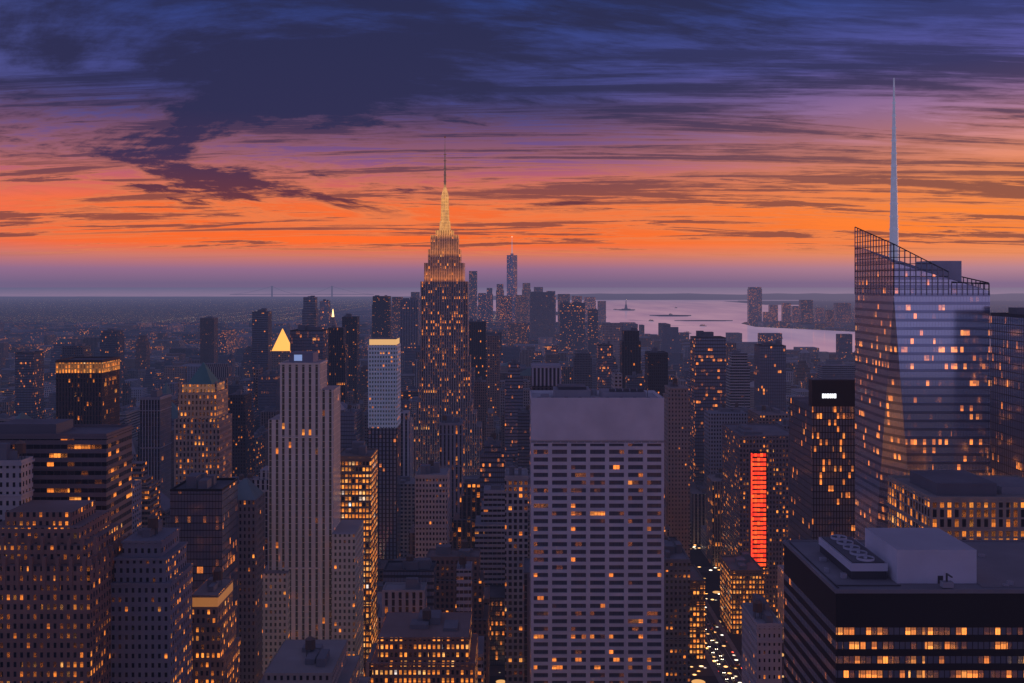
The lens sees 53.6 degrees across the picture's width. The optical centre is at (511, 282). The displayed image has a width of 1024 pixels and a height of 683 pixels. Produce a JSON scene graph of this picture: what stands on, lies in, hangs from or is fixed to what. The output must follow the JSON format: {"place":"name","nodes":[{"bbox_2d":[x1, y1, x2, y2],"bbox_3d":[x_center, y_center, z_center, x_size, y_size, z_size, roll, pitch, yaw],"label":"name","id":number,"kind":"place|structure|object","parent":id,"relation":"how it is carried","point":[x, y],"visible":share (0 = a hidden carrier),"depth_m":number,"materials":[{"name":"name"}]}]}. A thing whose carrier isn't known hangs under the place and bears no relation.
{"place":"outdoors","nodes":[
{"label":"outdoors","id":0,"kind":"place"},
{"bbox_2d":[0,288,1023,351],"bbox_3d":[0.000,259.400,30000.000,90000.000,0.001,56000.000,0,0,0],"label":"bay water","id":1,"kind":"structure","parent":0,"point":[821,340],"depth_m":14218.34,"materials":[{"name":"liquid"}]},
{"bbox_2d":[606,307,782,338],"bbox_3d":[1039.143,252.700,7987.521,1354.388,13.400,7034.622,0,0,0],"label":"harbour boats","id":2,"kind":"object","parent":1,"relation":"on","point":[674,325],"visible":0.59,"depth_m":6185.48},
{"bbox_2d":[0,296,1023,682],"bbox_3d":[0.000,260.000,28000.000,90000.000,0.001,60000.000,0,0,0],"label":"ground","id":3,"kind":"structure","parent":0,"point":[698,558],"depth_m":9587.10,"materials":[{"name":"grey"}]},
{"bbox_2d":[0,440,34,521],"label":"office building","id":4,"kind":"structure","parent":3,"relation":"on","point":[16,480],"depth_m":405.00,"materials":[{"name":"grey concrete"}]},
{"bbox_2d":[15,349,43,418],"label":"tower","id":5,"kind":"structure","parent":3,"relation":"on","point":[29,383],"depth_m":1400.00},
{"bbox_2d":[0,500,131,682],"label":"art deco block","id":6,"kind":"structure","parent":3,"relation":"on","point":[56,569],"depth_m":380.00,"materials":[{"name":"brown stone"}]},
{"bbox_2d":[60,342,91,358],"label":"building","id":7,"kind":"structure","parent":3,"relation":"on","point":[78,350],"depth_m":1501.43,"materials":[{"name":"grey concrete"}]},
{"bbox_2d":[55,357,119,423],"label":"dark brown tower","id":8,"kind":"structure","parent":3,"relation":"on","point":[87,390],"depth_m":800.00,"materials":[{"name":"brown concrete"}]},
{"bbox_2d":[100,329,123,397],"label":"tower","id":9,"kind":"structure","parent":3,"relation":"on","point":[111,342],"depth_m":2100.00,"materials":[{"name":"grey concrete"}]},
{"bbox_2d":[111,515,193,682],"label":"grey tower","id":10,"kind":"structure","parent":3,"relation":"on","point":[151,612],"depth_m":400.59,"materials":[{"name":"grey concrete"}]},
{"bbox_2d":[139,389,171,498],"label":"tower","id":11,"kind":"structure","parent":3,"relation":"on","point":[155,429],"depth_m":900.00,"materials":[{"name":"grey concrete"}]},
{"bbox_2d":[174,362,231,485],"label":"green pyramid tower","id":12,"kind":"structure","parent":3,"relation":"on","point":[203,432],"depth_m":652.00,"materials":[{"name":"concrete"}]},
{"bbox_2d":[170,472,237,636],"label":"black glass block","id":13,"kind":"structure","parent":3,"relation":"on","point":[203,511],"depth_m":520.00,"materials":[{"name":"black glass"}]},
{"bbox_2d":[200,316,217,362],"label":"tower","id":14,"kind":"structure","parent":3,"relation":"on","point":[208,339],"depth_m":2600.00,"materials":[{"name":"grey concrete"}]},
{"bbox_2d":[238,478,264,682],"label":"pyramid block","id":15,"kind":"structure","parent":3,"relation":"on","point":[251,532],"depth_m":560.00,"materials":[{"name":"grey concrete"}]},
{"bbox_2d":[252,308,271,372],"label":"tower","id":16,"kind":"structure","parent":3,"relation":"on","point":[262,331],"depth_m":1900.00,"materials":[{"name":"grey concrete"}]},
{"bbox_2d":[272,329,289,369],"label":"gold pyramid tower","id":17,"kind":"structure","parent":3,"relation":"on","point":[281,347],"depth_m":2001.35,"materials":[{"name":"gold metal"}]},
{"bbox_2d":[230,286,373,298],"bbox_3d":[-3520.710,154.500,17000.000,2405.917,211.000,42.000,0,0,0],"label":"suspension bridge","id":18,"kind":"structure","parent":3,"relation":"on","point":[272,294],"depth_m":16984.00,"materials":[{"name":"metal"}]},
{"bbox_2d":[290,325,327,385],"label":"tower","id":19,"kind":"structure","parent":3,"relation":"on","point":[308,338],"depth_m":1200.00,"materials":[{"name":"grey concrete"}]},
{"bbox_2d":[302,296,318,325],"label":"tower","id":20,"kind":"structure","parent":3,"relation":"on","point":[310,313],"depth_m":2201.71,"materials":[{"name":"grey concrete"}]},
{"bbox_2d":[262,351,363,676],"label":"skyscraper","id":21,"kind":"structure","parent":3,"relation":"on","point":[313,579],"depth_m":580.00,"materials":[{"name":"grey stone"}]},
{"bbox_2d":[258,636,370,682],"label":"terrace block","id":22,"kind":"structure","parent":3,"relation":"on","point":[310,659],"depth_m":420.49,"materials":[{"name":"grey concrete"}]},
{"bbox_2d":[342,313,358,403],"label":"tower","id":23,"kind":"structure","parent":3,"relation":"on","point":[350,322],"depth_m":1900.00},
{"bbox_2d":[340,441,377,676],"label":"high-rise building","id":24,"kind":"structure","parent":3,"relation":"on","point":[358,480],"depth_m":640.00,"materials":[{"name":"grey concrete"}]},
{"bbox_2d":[0,385,788,682],"bbox_3d":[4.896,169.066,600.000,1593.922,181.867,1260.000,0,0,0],"label":"city blocks","id":25,"kind":"structure","parent":3,"relation":"on","point":[463,570],"depth_m":740.80,"materials":[{"name":"grey concrete"}]},
{"bbox_2d":[401,409,412,477],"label":"tower","id":26,"kind":"structure","parent":3,"relation":"on","point":[406,444],"depth_m":1000.00,"materials":[{"name":"grey concrete"}]},
{"bbox_2d":[400,297,418,373],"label":"tower","id":27,"kind":"structure","parent":3,"relation":"on","point":[409,322],"depth_m":2500.00,"materials":[{"name":"grey concrete"}]},
{"bbox_2d":[370,607,478,682],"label":"office building","id":28,"kind":"structure","parent":3,"relation":"on","point":[426,645],"depth_m":472.10,"materials":[{"name":"concrete"}]},
{"bbox_2d":[0,299,851,682],"bbox_3d":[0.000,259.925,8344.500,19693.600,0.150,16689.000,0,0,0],"label":"street grid","id":29,"kind":"object","parent":3,"relation":"on","point":[728,651],"visible":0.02,"depth_m":726.86,"materials":[{"name":"grey asphalt"}]},
{"bbox_2d":[0,419,133,537],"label":"office building","id":30,"kind":"structure","parent":29,"relation":"on","point":[72,461],"depth_m":430.00,"materials":[{"name":"grey concrete"}]},
{"bbox_2d":[192,568,240,682],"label":"high-rise building","id":31,"kind":"structure","parent":29,"relation":"on","point":[215,644],"depth_m":442.10,"materials":[{"name":"brown concrete"}]},
{"bbox_2d":[228,390,253,477],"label":"tower","id":32,"kind":"structure","parent":29,"relation":"on","point":[240,409],"depth_m":1001.23,"materials":[{"name":"grey concrete"}]},
{"bbox_2d":[319,299,330,328],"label":"tower","id":33,"kind":"structure","parent":29,"relation":"on","point":[324,315],"depth_m":2150.00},
{"bbox_2d":[328,311,337,327],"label":"spire","id":34,"kind":"structure","parent":29,"relation":"on","point":[332,321],"depth_m":2105.96,"materials":[{"name":"grey metal"}]},
{"bbox_2d":[328,325,347,402],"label":"tower","id":35,"kind":"structure","parent":29,"relation":"on","point":[337,360],"depth_m":1450.00,"materials":[{"name":"grey concrete"}]},
{"bbox_2d":[372,295,391,337],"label":"tower","id":36,"kind":"structure","parent":29,"relation":"on","point":[381,316],"depth_m":3000.00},
{"bbox_2d":[368,338,400,558],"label":"skyscraper","id":37,"kind":"structure","parent":29,"relation":"on","point":[384,396],"depth_m":900.00,"materials":[{"name":"glass"}]},
{"bbox_2d":[505,359,522,467],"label":"tower","id":38,"kind":"structure","parent":29,"relation":"on","point":[513,392],"depth_m":1150.00,"materials":[{"name":"grey concrete"}]},
{"bbox_2d":[597,341,612,389],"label":"tower","id":39,"kind":"structure","parent":29,"relation":"on","point":[604,360],"depth_m":1500.00,"materials":[{"name":"grey concrete"}]},
{"bbox_2d":[662,378,690,557],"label":"tower","id":40,"kind":"structure","parent":29,"relation":"on","point":[676,396],"depth_m":900.00,"materials":[{"name":"grey concrete"}]},
{"bbox_2d":[705,609,740,682],"bbox_3d":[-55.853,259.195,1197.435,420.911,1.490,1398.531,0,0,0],"label":"traffic","id":41,"kind":"object","parent":29,"relation":"on","point":[721,657],"visible":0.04,"depth_m":701.66,"materials":[{"name":"white paint"}]},
{"bbox_2d":[0,323,854,448],"bbox_3d":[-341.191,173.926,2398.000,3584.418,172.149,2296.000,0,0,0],"label":"city blocks","id":42,"kind":"structure","parent":3,"relation":"on","point":[148,368],"depth_m":2290.00,"materials":[{"name":"grey concrete"}]},
{"bbox_2d":[0,299,854,352],"bbox_3d":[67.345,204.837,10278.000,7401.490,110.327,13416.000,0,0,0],"label":"city blocks","id":43,"kind":"structure","parent":3,"relation":"on","point":[167,335],"depth_m":4598.00,"materials":[{"name":"grey concrete"}]},
{"bbox_2d":[414,458,449,557],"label":"building","id":44,"kind":"structure","parent":3,"relation":"on","point":[431,488],"depth_m":700.00,"materials":[{"name":"grey concrete"}]},
{"bbox_2d":[411,136,481,477],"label":"skyscraper","id":45,"kind":"structure","parent":3,"relation":"on","point":[444,372],"depth_m":1259.00,"materials":[{"name":"stone"}]},
{"bbox_2d":[439,414,463,530],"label":"tower","id":46,"kind":"structure","parent":3,"relation":"on","point":[451,444],"depth_m":900.00,"materials":[{"name":"grey concrete"}]},
{"bbox_2d":[469,318,485,379],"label":"tower","id":47,"kind":"structure","parent":3,"relation":"on","point":[477,340],"depth_m":1800.00,"materials":[{"name":"grey concrete"}]},
{"bbox_2d":[480,431,504,514],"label":"tower","id":48,"kind":"structure","parent":3,"relation":"on","point":[492,460],"depth_m":760.00,"materials":[{"name":"grey concrete"}]},
{"bbox_2d":[486,333,499,416],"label":"tower","id":49,"kind":"structure","parent":3,"relation":"on","point":[492,373],"depth_m":1700.00,"materials":[{"name":"grey concrete"}]},
{"bbox_2d":[392,236,605,337],"bbox_3d":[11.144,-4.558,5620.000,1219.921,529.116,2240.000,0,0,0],"label":"distant skyline","id":50,"kind":"structure","parent":3,"relation":"on","point":[512,306],"depth_m":5799.95},
{"bbox_2d":[504,466,528,682],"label":"tower","id":51,"kind":"structure","parent":3,"relation":"on","point":[516,536],"depth_m":640.00,"materials":[{"name":"grey concrete"}]},
{"bbox_2d":[530,291,554,340],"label":"tower","id":52,"kind":"structure","parent":3,"relation":"on","point":[542,314],"depth_m":4300.00,"materials":[{"name":"grey concrete"}]},
{"bbox_2d":[531,363,560,389],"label":"building","id":53,"kind":"structure","parent":3,"relation":"on","point":[545,376],"depth_m":801.00,"materials":[{"name":"grey concrete"}]},
{"bbox_2d":[573,352,591,389],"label":"tower","id":54,"kind":"structure","parent":3,"relation":"on","point":[582,367],"depth_m":1700.00,"materials":[{"name":"grey concrete"}]},
{"bbox_2d":[587,308,597,353],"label":"tower","id":55,"kind":"structure","parent":3,"relation":"on","point":[592,328],"depth_m":3700.00,"materials":[{"name":"grey concrete"}]},
{"bbox_2d":[530,377,663,682],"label":"white grid tower","id":56,"kind":"structure","parent":3,"relation":"on","point":[596,536],"depth_m":500.18,"materials":[{"name":"grey concrete"}]},
{"bbox_2d":[611,370,621,387],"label":"building","id":57,"kind":"structure","parent":3,"relation":"on","point":[616,379],"depth_m":1002.44,"materials":[{"name":"grey concrete"}]},
{"bbox_2d":[620,328,640,387],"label":"tower","id":58,"kind":"structure","parent":3,"relation":"on","point":[630,352],"depth_m":1500.00,"materials":[{"name":"grey concrete"}]},
{"bbox_2d":[645,347,667,396],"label":"tower","id":59,"kind":"structure","parent":3,"relation":"on","point":[656,367],"depth_m":1300.00,"materials":[{"name":"grey concrete"}]},
{"bbox_2d":[664,535,690,682],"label":"grey block","id":60,"kind":"structure","parent":3,"relation":"on","point":[677,595],"depth_m":650.00,"materials":[{"name":"grey concrete"}]},
{"bbox_2d":[690,564,705,659],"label":"building","id":61,"kind":"structure","parent":3,"relation":"on","point":[697,615],"depth_m":700.00,"materials":[{"name":"concrete"}]},
{"bbox_2d":[690,331,725,482],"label":"tower","id":62,"kind":"structure","parent":3,"relation":"on","point":[707,369],"depth_m":1100.00,"materials":[{"name":"grey concrete"}]},
{"bbox_2d":[726,350,749,407],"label":"tower","id":63,"kind":"structure","parent":3,"relation":"on","point":[737,375],"depth_m":1400.00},
{"bbox_2d":[719,552,763,634],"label":"office building","id":64,"kind":"structure","parent":3,"relation":"on","point":[741,577],"depth_m":750.00,"materials":[{"name":"brown concrete"}]},
{"bbox_2d":[722,423,788,612],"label":"high-rise building","id":65,"kind":"structure","parent":3,"relation":"on","point":[755,490],"depth_m":800.00,"materials":[{"name":"grey concrete"}]},
{"bbox_2d":[741,593,782,682],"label":"building","id":66,"kind":"structure","parent":3,"relation":"on","point":[762,628],"depth_m":457.80,"materials":[{"name":"grey concrete"}]},
{"bbox_2d":[754,340,785,412],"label":"tower","id":67,"kind":"structure","parent":3,"relation":"on","point":[770,372],"depth_m":1250.00,"materials":[{"name":"grey concrete"}]},
{"bbox_2d":[747,287,854,324],"bbox_3d":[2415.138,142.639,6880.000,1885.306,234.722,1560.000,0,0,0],"label":"distant skyline","id":68,"kind":"structure","parent":3,"relation":"on","point":[803,311],"depth_m":6400.00},
{"bbox_2d":[789,379,854,539],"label":"skyscraper","id":69,"kind":"structure","parent":3,"relation":"on","point":[821,459],"depth_m":600.00,"materials":[{"name":"black glass"}]},
{"bbox_2d":[783,528,1023,682],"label":"office building","id":70,"kind":"structure","parent":3,"relation":"on","point":[907,605],"depth_m":280.27,"materials":[{"name":"black concrete"}]},
{"bbox_2d":[854,78,989,539],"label":"faceted glass tower","id":71,"kind":"structure","parent":3,"relation":"on","point":[922,365],"depth_m":495.00,"materials":[{"name":"blue glass"}]},
{"bbox_2d":[886,470,1023,539],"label":"office building","id":72,"kind":"structure","parent":3,"relation":"on","point":[962,505],"depth_m":408.00,"materials":[{"name":"grey concrete"}]},
{"bbox_2d":[990,307,1023,476],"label":"dark tower","id":73,"kind":"structure","parent":3,"relation":"on","point":[1006,393],"depth_m":478.80,"materials":[{"name":"glass"}]},
{"bbox_2d":[0,293,1023,320],"bbox_3d":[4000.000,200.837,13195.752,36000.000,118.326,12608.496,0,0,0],"label":"land","id":74,"kind":"structure","parent":0,"point":[786,296],"depth_m":16031.60,"materials":[{"name":"grey"}]},
{"bbox_2d":[0,0,1023,287],"label":"sky","id":75,"kind":"structure","parent":0,"point":[144,143],"materials":[{"name":"orange"}]},
{"bbox_2d":[559,301,584,351],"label":"tower","id":76,"kind":"structure","parent":0,"point":[571,327],"depth_m":3600.00,"materials":[{"name":"grey concrete"}]}
]}

